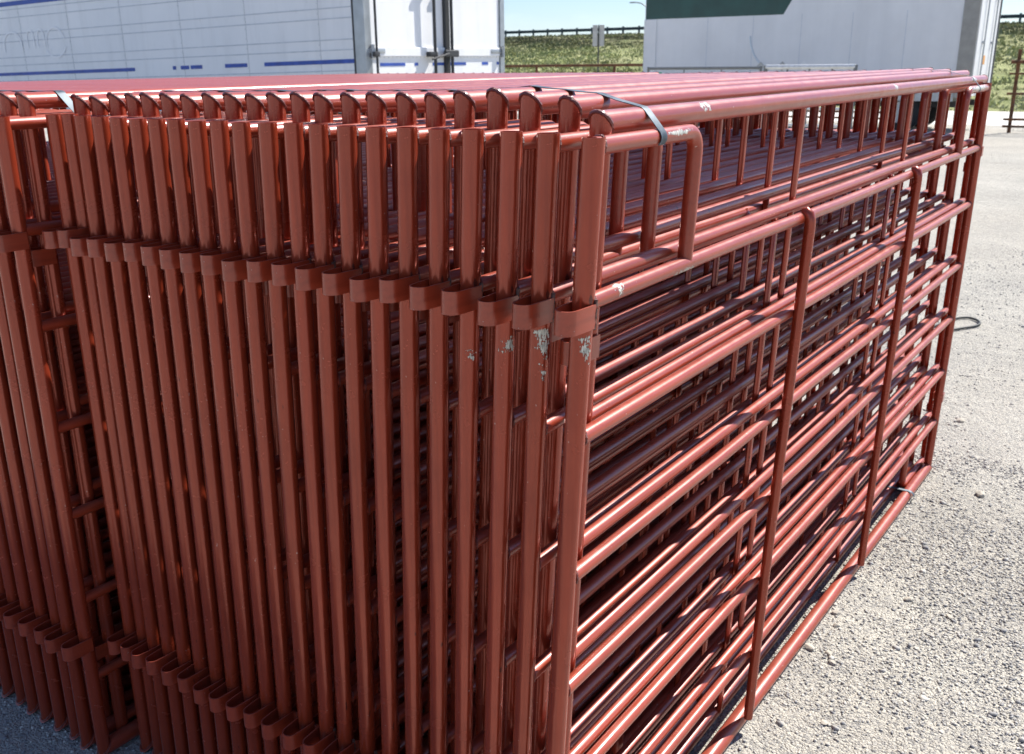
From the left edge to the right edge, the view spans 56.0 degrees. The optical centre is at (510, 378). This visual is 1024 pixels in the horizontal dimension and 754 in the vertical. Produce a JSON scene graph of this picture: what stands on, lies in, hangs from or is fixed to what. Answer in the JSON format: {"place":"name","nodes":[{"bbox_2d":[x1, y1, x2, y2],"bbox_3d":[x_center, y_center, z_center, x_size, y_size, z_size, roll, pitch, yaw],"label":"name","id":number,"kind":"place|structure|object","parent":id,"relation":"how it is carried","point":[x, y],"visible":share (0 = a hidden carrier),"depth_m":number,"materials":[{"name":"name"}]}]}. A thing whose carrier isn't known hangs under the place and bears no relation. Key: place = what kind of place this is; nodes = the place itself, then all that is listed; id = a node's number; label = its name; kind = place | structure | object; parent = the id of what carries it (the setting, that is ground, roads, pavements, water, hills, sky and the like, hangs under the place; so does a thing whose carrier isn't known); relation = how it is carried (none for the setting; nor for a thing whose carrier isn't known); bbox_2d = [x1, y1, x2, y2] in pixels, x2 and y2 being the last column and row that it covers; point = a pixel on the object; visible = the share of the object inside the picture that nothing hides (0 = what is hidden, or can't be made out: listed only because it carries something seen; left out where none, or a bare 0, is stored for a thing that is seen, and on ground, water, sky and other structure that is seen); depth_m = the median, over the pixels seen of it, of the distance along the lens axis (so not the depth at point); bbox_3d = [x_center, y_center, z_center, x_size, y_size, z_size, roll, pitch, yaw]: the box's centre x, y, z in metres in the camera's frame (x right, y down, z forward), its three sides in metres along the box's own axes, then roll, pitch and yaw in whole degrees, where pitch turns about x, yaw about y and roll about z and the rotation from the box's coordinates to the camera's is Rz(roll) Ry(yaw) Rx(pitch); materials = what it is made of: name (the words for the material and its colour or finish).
{"place":"outdoors","nodes":[
{"label":"outdoors","id":0,"kind":"place"},
{"bbox_2d":[0,109,1023,753],"bbox_3d":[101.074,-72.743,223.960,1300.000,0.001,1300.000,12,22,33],"label":"ground","id":1,"kind":"structure","parent":0,"point":[996,215],"depth_m":3.30,"materials":[{"name":"grey gravel"}]},
{"bbox_2d":[0,109,105,705],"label":"livestock panel","id":2,"kind":"object","parent":1,"relation":"on","point":[14,666],"visible":0.07,"depth_m":2.68,"materials":[{"name":"red paint"}]},
{"bbox_2d":[0,128,121,697],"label":"livestock panel","id":3,"kind":"object","parent":1,"relation":"on","point":[7,683],"visible":0.07,"depth_m":2.73,"materials":[{"name":"red paint"}]},
{"bbox_2d":[0,110,131,730],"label":"livestock panel","id":4,"kind":"object","parent":1,"relation":"on","point":[28,624],"visible":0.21,"depth_m":2.44,"materials":[{"name":"red paint"}]},
{"bbox_2d":[0,113,138,753],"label":"livestock panel","id":5,"kind":"object","parent":1,"relation":"on","point":[15,239],"visible":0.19,"depth_m":2.24,"materials":[{"name":"red paint"}]},
{"bbox_2d":[0,112,169,749],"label":"livestock panel","id":6,"kind":"object","parent":1,"relation":"on","point":[55,640],"visible":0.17,"depth_m":2.31,"materials":[{"name":"red paint"}]},
{"bbox_2d":[42,110,180,752],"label":"livestock panel","id":7,"kind":"object","parent":1,"relation":"on","point":[75,264],"visible":0.18,"depth_m":2.24,"materials":[{"name":"red paint"}]},
{"bbox_2d":[56,111,181,753],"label":"livestock panel","id":8,"kind":"object","parent":1,"relation":"on","point":[129,645],"visible":0.2,"depth_m":2.20,"materials":[{"name":"red paint"}]},
{"bbox_2d":[13,73,372,141],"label":"livestock panel","id":9,"kind":"object","parent":1,"relation":"on","point":[190,77],"visible":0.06,"depth_m":4.27,"materials":[{"name":"red paint"}]},
{"bbox_2d":[0,73,396,145],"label":"livestock panel","id":10,"kind":"object","parent":1,"relation":"on","point":[181,78],"visible":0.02,"depth_m":4.16,"materials":[{"name":"red paint"}]},
{"bbox_2d":[22,73,379,143],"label":"livestock panel","id":11,"kind":"object","parent":1,"relation":"on","point":[162,78],"visible":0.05,"depth_m":4.24,"materials":[{"name":"red paint"}]},
{"bbox_2d":[11,73,402,147],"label":"livestock panel","id":12,"kind":"object","parent":1,"relation":"on","point":[182,78],"visible":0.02,"depth_m":3.95,"materials":[{"name":"red paint"}]},
{"bbox_2d":[33,73,387,144],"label":"livestock panel","id":13,"kind":"object","parent":1,"relation":"on","point":[207,77],"visible":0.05,"depth_m":4.20,"materials":[{"name":"red paint"}]},
{"bbox_2d":[0,73,425,150],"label":"livestock panel","id":14,"kind":"object","parent":1,"relation":"on","point":[201,78],"depth_m":4.04,"materials":[{"name":"red paint"}]},
{"bbox_2d":[3,73,426,151],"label":"livestock panel","id":15,"kind":"object","parent":1,"relation":"on","point":[179,79],"visible":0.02,"depth_m":3.85,"materials":[{"name":"red paint"}]},
{"bbox_2d":[22,73,410,148],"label":"livestock panel","id":16,"kind":"object","parent":1,"relation":"on","point":[191,78],"visible":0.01,"depth_m":3.93,"materials":[{"name":"red paint"}]},
{"bbox_2d":[16,73,434,153],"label":"livestock panel","id":17,"kind":"object","parent":1,"relation":"on","point":[190,79],"visible":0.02,"depth_m":3.83,"materials":[{"name":"red paint"}]},
{"bbox_2d":[0,73,451,156],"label":"livestock panel","id":18,"kind":"object","parent":1,"relation":"on","point":[202,79],"visible":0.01,"depth_m":3.73,"materials":[{"name":"red paint"}]},
{"bbox_2d":[0,73,468,236],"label":"livestock panel","id":19,"kind":"object","parent":1,"relation":"on","point":[224,79],"visible":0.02,"depth_m":3.54,"materials":[{"name":"red paint"}]},
{"bbox_2d":[69,112,402,753],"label":"livestock panel","id":20,"kind":"object","parent":1,"relation":"on","point":[96,224],"visible":0.13,"depth_m":2.18,"materials":[{"name":"red paint"}]},
{"bbox_2d":[28,73,443,154],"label":"livestock panel","id":21,"kind":"object","parent":1,"relation":"on","point":[201,79],"depth_m":3.79,"materials":[{"name":"red paint"}]},
{"bbox_2d":[14,73,460,158],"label":"livestock panel","id":22,"kind":"object","parent":1,"relation":"on","point":[213,79],"visible":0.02,"depth_m":3.58,"materials":[{"name":"red paint"}]},
{"bbox_2d":[1,72,493,240],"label":"livestock panel","id":23,"kind":"object","parent":1,"relation":"on","point":[208,80],"visible":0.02,"depth_m":3.50,"materials":[{"name":"red paint"}]},
{"bbox_2d":[0,0,504,114],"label":"semi trailer","id":24,"kind":"object","parent":1,"relation":"on","point":[48,40],"visible":0.53,"depth_m":11.92,"materials":[{"name":"metal"}]},
{"bbox_2d":[0,72,516,245],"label":"livestock panel","id":25,"kind":"object","parent":1,"relation":"on","point":[515,114],"visible":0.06,"depth_m":3.56,"materials":[{"name":"red paint"}]},
{"bbox_2d":[17,72,505,243],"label":"livestock panel","id":26,"kind":"object","parent":1,"relation":"on","point":[221,80],"visible":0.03,"depth_m":3.46,"materials":[{"name":"red paint"}]},
{"bbox_2d":[10,72,527,248],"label":"livestock panel","id":27,"kind":"object","parent":1,"relation":"on","point":[235,80],"visible":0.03,"depth_m":3.28,"materials":[{"name":"red paint"}]},
{"bbox_2d":[0,72,538,332],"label":"livestock panel","id":28,"kind":"object","parent":1,"relation":"on","point":[62,250],"visible":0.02,"depth_m":3.11,"materials":[{"name":"red paint"}]},
{"bbox_2d":[88,95,453,480],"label":"livestock panel","id":29,"kind":"object","parent":1,"relation":"on","point":[99,105],"visible":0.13,"depth_m":2.08,"materials":[{"name":"red paint"}]},
{"bbox_2d":[0,109,546,714],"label":"livestock panel","id":30,"kind":"object","parent":1,"relation":"on","point":[10,599],"visible":0.1,"depth_m":2.58,"materials":[{"name":"red paint"}]},
{"bbox_2d":[5,72,549,605],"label":"livestock panel","id":31,"kind":"object","parent":1,"relation":"on","point":[73,330],"visible":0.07,"depth_m":2.90,"materials":[{"name":"red paint"}]},
{"bbox_2d":[0,110,556,685],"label":"livestock panel","id":32,"kind":"object","parent":1,"relation":"on","point":[554,116],"visible":0.01,"depth_m":4.38,"materials":[{"name":"red paint"}]},
{"bbox_2d":[0,109,557,722],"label":"livestock panel","id":33,"kind":"object","parent":1,"relation":"on","point":[22,609],"visible":0.16,"depth_m":2.51,"materials":[{"name":"red paint"}]},
{"bbox_2d":[0,72,559,598],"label":"livestock panel","id":34,"kind":"object","parent":1,"relation":"on","point":[74,336],"visible":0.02,"depth_m":2.85,"materials":[{"name":"red paint"}]},
{"bbox_2d":[4,72,573,560],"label":"livestock panel","id":35,"kind":"object","parent":1,"relation":"on","point":[74,342],"visible":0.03,"depth_m":2.78,"materials":[{"name":"red paint"}]},
{"bbox_2d":[0,72,583,573],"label":"livestock panel","id":36,"kind":"object","parent":1,"relation":"on","point":[78,348],"visible":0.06,"depth_m":2.77,"materials":[{"name":"red paint"}]},
{"bbox_2d":[0,111,586,739],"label":"livestock panel","id":37,"kind":"object","parent":1,"relation":"on","point":[46,627],"visible":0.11,"depth_m":2.38,"materials":[{"name":"red paint"}]},
{"bbox_2d":[7,72,595,587],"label":"livestock panel","id":38,"kind":"object","parent":1,"relation":"on","point":[87,432],"visible":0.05,"depth_m":2.72,"materials":[{"name":"red paint"}]},
{"bbox_2d":[0,72,620,680],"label":"livestock panel","id":39,"kind":"object","parent":1,"relation":"on","point":[102,532],"visible":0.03,"depth_m":2.66,"materials":[{"name":"red paint"}]},
{"bbox_2d":[0,72,632,711],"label":"livestock panel","id":40,"kind":"object","parent":1,"relation":"on","point":[106,546],"visible":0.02,"depth_m":2.52,"materials":[{"name":"red paint"}]},
{"bbox_2d":[27,72,609,663],"bbox_3d":[-0.410,-0.267,3.658,0.068,1.668,3.110,12,22,33],"label":"livestock panel","id":41,"kind":"object","parent":1,"relation":"on","point":[91,444],"depth_m":2.67,"materials":[{"name":"red paint"}]},
{"bbox_2d":[0,72,644,717],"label":"livestock panel","id":42,"kind":"object","parent":1,"relation":"on","point":[8,102],"visible":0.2,"depth_m":2.33,"materials":[{"name":"red paint"}]},
{"bbox_2d":[14,72,658,729],"bbox_3d":[-0.203,-0.218,3.503,0.068,1.668,3.110,12,22,33],"label":"livestock panel","id":43,"kind":"object","parent":1,"relation":"on","point":[44,206],"visible":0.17,"depth_m":2.30,"materials":[{"name":"red paint"}]},
{"bbox_2d":[0,90,73,112],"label":"strap","id":44,"kind":"object","parent":43,"relation":"attached to","point":[64,97],"visible":0.68,"depth_m":2.13,"materials":[{"name":"metal"}]},
{"bbox_2d":[70,94,675,472],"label":"livestock panel","id":45,"kind":"object","parent":1,"relation":"on","point":[81,104],"visible":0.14,"depth_m":2.10,"materials":[{"name":"red paint"}]},
{"bbox_2d":[86,111,704,753],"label":"livestock panel","id":46,"kind":"object","parent":1,"relation":"on","point":[158,659],"visible":0.15,"depth_m":2.14,"materials":[{"name":"red paint"}]},
{"bbox_2d":[106,72,700,724],"bbox_3d":[-0.004,-0.216,3.495,0.068,1.665,3.111,11,22,33],"label":"livestock panel","id":47,"kind":"object","parent":1,"relation":"on","point":[118,106],"visible":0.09,"depth_m":2.20,"materials":[{"name":"red paint"}]},
{"bbox_2d":[104,112,716,753],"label":"livestock panel","id":48,"kind":"object","parent":1,"relation":"on","point":[138,288],"visible":0.16,"depth_m":2.11,"materials":[{"name":"red paint"}]},
{"bbox_2d":[124,72,709,659],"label":"livestock panel","id":49,"kind":"object","parent":1,"relation":"on","point":[134,104],"visible":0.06,"depth_m":2.03,"materials":[{"name":"red paint"}]},
{"bbox_2d":[122,113,732,753],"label":"livestock panel","id":50,"kind":"object","parent":1,"relation":"on","point":[194,673],"visible":0.27,"depth_m":2.07,"materials":[{"name":"red paint"}]},
{"bbox_2d":[139,72,720,660],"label":"livestock panel","id":51,"kind":"object","parent":1,"relation":"on","point":[151,104],"visible":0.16,"depth_m":2.04,"materials":[{"name":"red paint"}]},
{"bbox_2d":[140,113,742,753],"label":"livestock panel","id":52,"kind":"object","parent":1,"relation":"on","point":[178,321],"visible":0.15,"depth_m":2.04,"materials":[{"name":"red paint"}]},
{"bbox_2d":[158,71,736,671],"bbox_3d":[0.142,-0.186,3.397,0.076,1.666,3.110,12,22,33],"label":"livestock panel","id":53,"kind":"object","parent":1,"relation":"on","point":[170,105],"visible":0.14,"depth_m":2.16,"materials":[{"name":"red paint"}]},
{"bbox_2d":[179,93,732,752],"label":"livestock panel","id":54,"kind":"object","parent":1,"relation":"on","point":[191,105],"visible":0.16,"depth_m":1.95,"materials":[{"name":"red paint"}]},
{"bbox_2d":[159,114,759,753],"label":"livestock panel","id":55,"kind":"object","parent":1,"relation":"on","point":[229,688],"visible":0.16,"depth_m":2.00,"materials":[{"name":"red paint"}]},
{"bbox_2d":[179,113,771,753],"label":"livestock panel","id":56,"kind":"object","parent":1,"relation":"on","point":[199,135],"visible":0.19,"depth_m":1.97,"materials":[{"name":"red paint"}]},
{"bbox_2d":[201,71,764,753],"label":"livestock panel","id":57,"kind":"object","parent":1,"relation":"on","point":[213,105],"visible":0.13,"depth_m":2.05,"materials":[{"name":"red paint"}]},
{"bbox_2d":[200,112,779,753],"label":"livestock panel","id":58,"kind":"object","parent":1,"relation":"on","point":[260,708],"visible":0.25,"depth_m":1.93,"materials":[{"name":"red paint"}]},
{"bbox_2d":[220,71,775,753],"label":"livestock panel","id":59,"kind":"object","parent":1,"relation":"on","point":[234,103],"visible":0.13,"depth_m":2.06,"materials":[{"name":"red paint"}]},
{"bbox_2d":[221,109,795,753],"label":"livestock panel","id":60,"kind":"object","parent":1,"relation":"on","point":[277,719],"visible":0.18,"depth_m":1.90,"materials":[{"name":"red paint"}]},
{"bbox_2d":[242,93,788,753],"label":"livestock panel","id":61,"kind":"object","parent":1,"relation":"on","point":[256,105],"visible":0.18,"depth_m":2.02,"materials":[{"name":"red paint"}]},
{"bbox_2d":[246,107,811,753],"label":"livestock panel","id":62,"kind":"object","parent":1,"relation":"on","point":[298,729],"visible":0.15,"depth_m":1.86,"materials":[{"name":"red paint"}]},
{"bbox_2d":[262,70,804,725],"bbox_3d":[0.396,-0.141,3.243,0.085,1.668,3.110,12,22,33],"label":"livestock panel","id":63,"kind":"object","parent":1,"relation":"on","point":[278,104],"visible":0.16,"depth_m":2.03,"materials":[{"name":"red paint"}]},
{"bbox_2d":[271,105,828,753],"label":"livestock panel","id":64,"kind":"object","parent":1,"relation":"on","point":[321,737],"visible":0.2,"depth_m":1.84,"materials":[{"name":"red paint"}]},
{"bbox_2d":[287,70,821,728],"bbox_3d":[0.449,-0.128,3.200,0.089,1.669,3.110,12,22,33],"label":"livestock panel","id":65,"kind":"object","parent":1,"relation":"on","point":[301,104],"visible":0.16,"depth_m":2.05,"materials":[{"name":"red paint"}]},
{"bbox_2d":[294,103,840,753],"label":"livestock panel","id":66,"kind":"object","parent":1,"relation":"on","point":[308,277],"visible":0.35,"depth_m":1.81,"materials":[{"name":"red paint"}]},
{"bbox_2d":[312,70,834,742],"bbox_3d":[0.496,-0.118,3.169,0.093,1.668,3.110,12,22,33],"label":"livestock panel","id":67,"kind":"object","parent":1,"relation":"on","point":[326,106],"visible":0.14,"depth_m":2.00,"materials":[{"name":"red paint"}]},
{"bbox_2d":[322,101,862,753],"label":"livestock panel","id":68,"kind":"object","parent":1,"relation":"on","point":[358,383],"visible":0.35,"depth_m":1.78,"materials":[{"name":"red paint"}]},
{"bbox_2d":[335,70,850,750],"bbox_3d":[0.549,-0.109,3.141,0.096,1.672,3.110,12,22,33],"label":"livestock panel","id":69,"kind":"object","parent":1,"relation":"on","point":[353,104],"visible":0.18,"depth_m":1.94,"materials":[{"name":"red paint"}]},
{"bbox_2d":[593,25,603,72],"bbox_3d":[3.655,-13.092,40.309,0.480,3.170,0.084,-1,18,-1],"label":"road sign","id":70,"kind":"object","parent":1,"relation":"on","point":[598,31],"visible":0.65,"depth_m":39.99,"materials":[{"name":"metal"}]},
{"bbox_2d":[362,70,866,753],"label":"livestock panel","id":71,"kind":"object","parent":1,"relation":"on","point":[380,104],"visible":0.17,"depth_m":2.06,"materials":[{"name":"red paint"}]},
{"bbox_2d":[349,98,880,753],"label":"livestock panel","id":72,"kind":"object","parent":1,"relation":"on","point":[365,288],"visible":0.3,"depth_m":1.74,"materials":[{"name":"red paint"}]},
{"bbox_2d":[390,70,871,753],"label":"livestock panel","id":73,"kind":"object","parent":1,"relation":"on","point":[410,106],"visible":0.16,"depth_m":2.36,"materials":[{"name":"red paint"}]},
{"bbox_2d":[379,96,897,753],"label":"livestock panel","id":74,"kind":"object","parent":1,"relation":"on","point":[393,288],"visible":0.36,"depth_m":1.70,"materials":[{"name":"red paint"}]},
{"bbox_2d":[419,92,877,753],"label":"livestock panel","id":75,"kind":"object","parent":1,"relation":"on","point":[439,106],"visible":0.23,"depth_m":2.20,"materials":[{"name":"red paint"}]},
{"bbox_2d":[409,94,914,753],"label":"livestock panel","id":76,"kind":"object","parent":1,"relation":"on","point":[425,294],"visible":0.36,"depth_m":1.68,"materials":[{"name":"red paint"}]},
{"bbox_2d":[449,90,895,753],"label":"livestock panel","id":77,"kind":"object","parent":1,"relation":"on","point":[469,104],"visible":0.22,"depth_m":2.09,"materials":[{"name":"red paint"}]},
{"bbox_2d":[441,93,931,753],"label":"livestock panel","id":78,"kind":"object","parent":1,"relation":"on","point":[465,293],"visible":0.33,"depth_m":1.65,"materials":[{"name":"red paint"}]},
{"bbox_2d":[505,63,879,120],"bbox_3d":[0.858,-9.635,32.246,23.800,1.642,0.132,12,22,33],"label":"pipe fence","id":79,"kind":"object","parent":1,"relation":"on","point":[614,66],"visible":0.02,"depth_m":30.87,"materials":[{"name":"metal"}]},
{"bbox_2d":[475,67,933,753],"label":"livestock panel","id":80,"kind":"object","parent":1,"relation":"on","point":[501,103],"visible":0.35,"depth_m":2.00,"materials":[{"name":"red paint"}]},
{"bbox_2d":[647,66,761,73],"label":"gate","id":81,"kind":"structure","parent":1,"relation":"on","point":[708,68],"depth_m":18.55,"materials":[{"name":"red metal"}]},
{"bbox_2d":[477,90,950,753],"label":"livestock panel","id":82,"kind":"object","parent":1,"relation":"on","point":[495,308],"visible":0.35,"depth_m":1.67,"materials":[{"name":"red paint"}]},
{"bbox_2d":[502,68,950,750],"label":"livestock panel","id":83,"kind":"object","parent":1,"relation":"on","point":[534,106],"visible":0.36,"depth_m":2.12,"materials":[{"name":"red paint"}]},
{"bbox_2d":[512,86,968,753],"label":"livestock panel","id":84,"kind":"object","parent":1,"relation":"on","point":[534,312],"visible":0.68,"depth_m":2.02,"materials":[{"name":"red paint"}]},
{"bbox_2d":[531,70,969,753],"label":"livestock panel","id":85,"kind":"object","parent":1,"relation":"on","point":[573,110],"visible":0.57,"depth_m":2.06,"materials":[{"name":"red paint"}]},
{"bbox_2d":[546,83,991,753],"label":"livestock panel","id":86,"kind":"object","parent":1,"relation":"on","point":[574,321],"visible":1,"depth_m":2.14,"materials":[{"name":"red paint"}]},
{"bbox_2d":[866,481,914,501],"bbox_3d":[1.541,0.462,3.966,0.230,0.043,0.016,12,22,33],"label":"strap","id":87,"kind":"object","parent":86,"relation":"attached to","point":[910,491],"visible":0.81,"depth_m":3.92,"materials":[{"name":"metal"}]},
{"bbox_2d":[560,74,987,753],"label":"livestock panel","id":88,"kind":"object","parent":1,"relation":"on","point":[608,122],"visible":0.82,"depth_m":2.20,"materials":[{"name":"red paint"}]},
{"bbox_2d":[141,85,667,144],"bbox_3d":[-0.320,-0.514,1.853,1.381,0.098,0.065,12,22,33],"label":"strap","id":89,"kind":"object","parent":88,"relation":"attached to","point":[656,122],"visible":0.73,"depth_m":1.53,"materials":[{"name":"metal"}]},
{"bbox_2d":[664,68,980,91],"bbox_3d":[1.145,-1.194,3.877,1.381,0.098,0.013,12,22,33],"label":"strap","id":90,"kind":"object","parent":88,"relation":"attached to","point":[820,71],"visible":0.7,"depth_m":3.81,"materials":[{"name":"metal"}]},
{"bbox_2d":[761,64,857,128],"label":"gate","id":91,"kind":"structure","parent":1,"relation":"on","point":[809,67],"depth_m":17.44,"materials":[{"name":"silver metal"}]},
{"bbox_2d":[804,643,814,650],"bbox_3d":[0.915,0.823,2.949,0.034,0.015,0.031,12,22,33],"label":"rock","id":92,"kind":"object","parent":1,"relation":"on","point":[809,646],"visible":1,"depth_m":2.94,"materials":[{"name":"grey stone"}]},
{"bbox_2d":[643,0,1002,130],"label":"box trailer","id":93,"kind":"object","parent":1,"relation":"on","point":[952,35],"visible":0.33,"depth_m":23.71,"materials":[{"name":"metal"}]},
{"bbox_2d":[904,597,913,601],"bbox_3d":[1.324,0.736,3.203,0.033,0.015,0.022,-3,18,-8],"label":"rock","id":94,"kind":"object","parent":1,"relation":"on","point":[909,599],"visible":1,"depth_m":3.19,"materials":[{"name":"grey stone"}]},
{"bbox_2d":[934,316,980,330],"bbox_3d":[2.904,-0.334,6.384,0.722,0.015,0.201,-15,23,-37],"label":"hose","id":95,"kind":"object","parent":1,"relation":"on","point":[971,326],"visible":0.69,"depth_m":6.45,"materials":[{"name":"black rubber"}]},
{"bbox_2d":[976,491,984,496],"bbox_3d":[1.933,0.475,3.965,0.038,0.025,0.055,12,22,33],"label":"rock","id":96,"kind":"object","parent":1,"relation":"on","point":[980,493],"visible":1,"depth_m":3.95,"materials":[{"name":"grey stone"}]},
{"bbox_2d":[1002,49,1023,132],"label":"pipe fence","id":97,"kind":"object","parent":1,"relation":"on","point":[1014,94],"visible":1,"depth_m":22.56,"materials":[{"name":"metal"}]},
{"bbox_2d":[504,0,1023,36],"label":"sky","id":98,"kind":"structure","parent":0,"point":[522,15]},
{"bbox_2d":[504,21,1023,111],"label":"hill","id":99,"kind":"structure","parent":0,"point":[1002,93],"depth_m":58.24,"materials":[{"name":"green plant"}]},
{"bbox_2d":[504,13,1023,36],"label":"guardrail","id":100,"kind":"object","parent":99,"relation":"on","point":[1020,16],"visible":0.15,"depth_m":105.11,"materials":[{"name":"grey metal"}]},
{"bbox_2d":[517,110,1023,124],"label":"road","id":101,"kind":"structure","parent":0,"point":[994,118],"depth_m":28.58,"materials":[{"name":"grey asphalt"}]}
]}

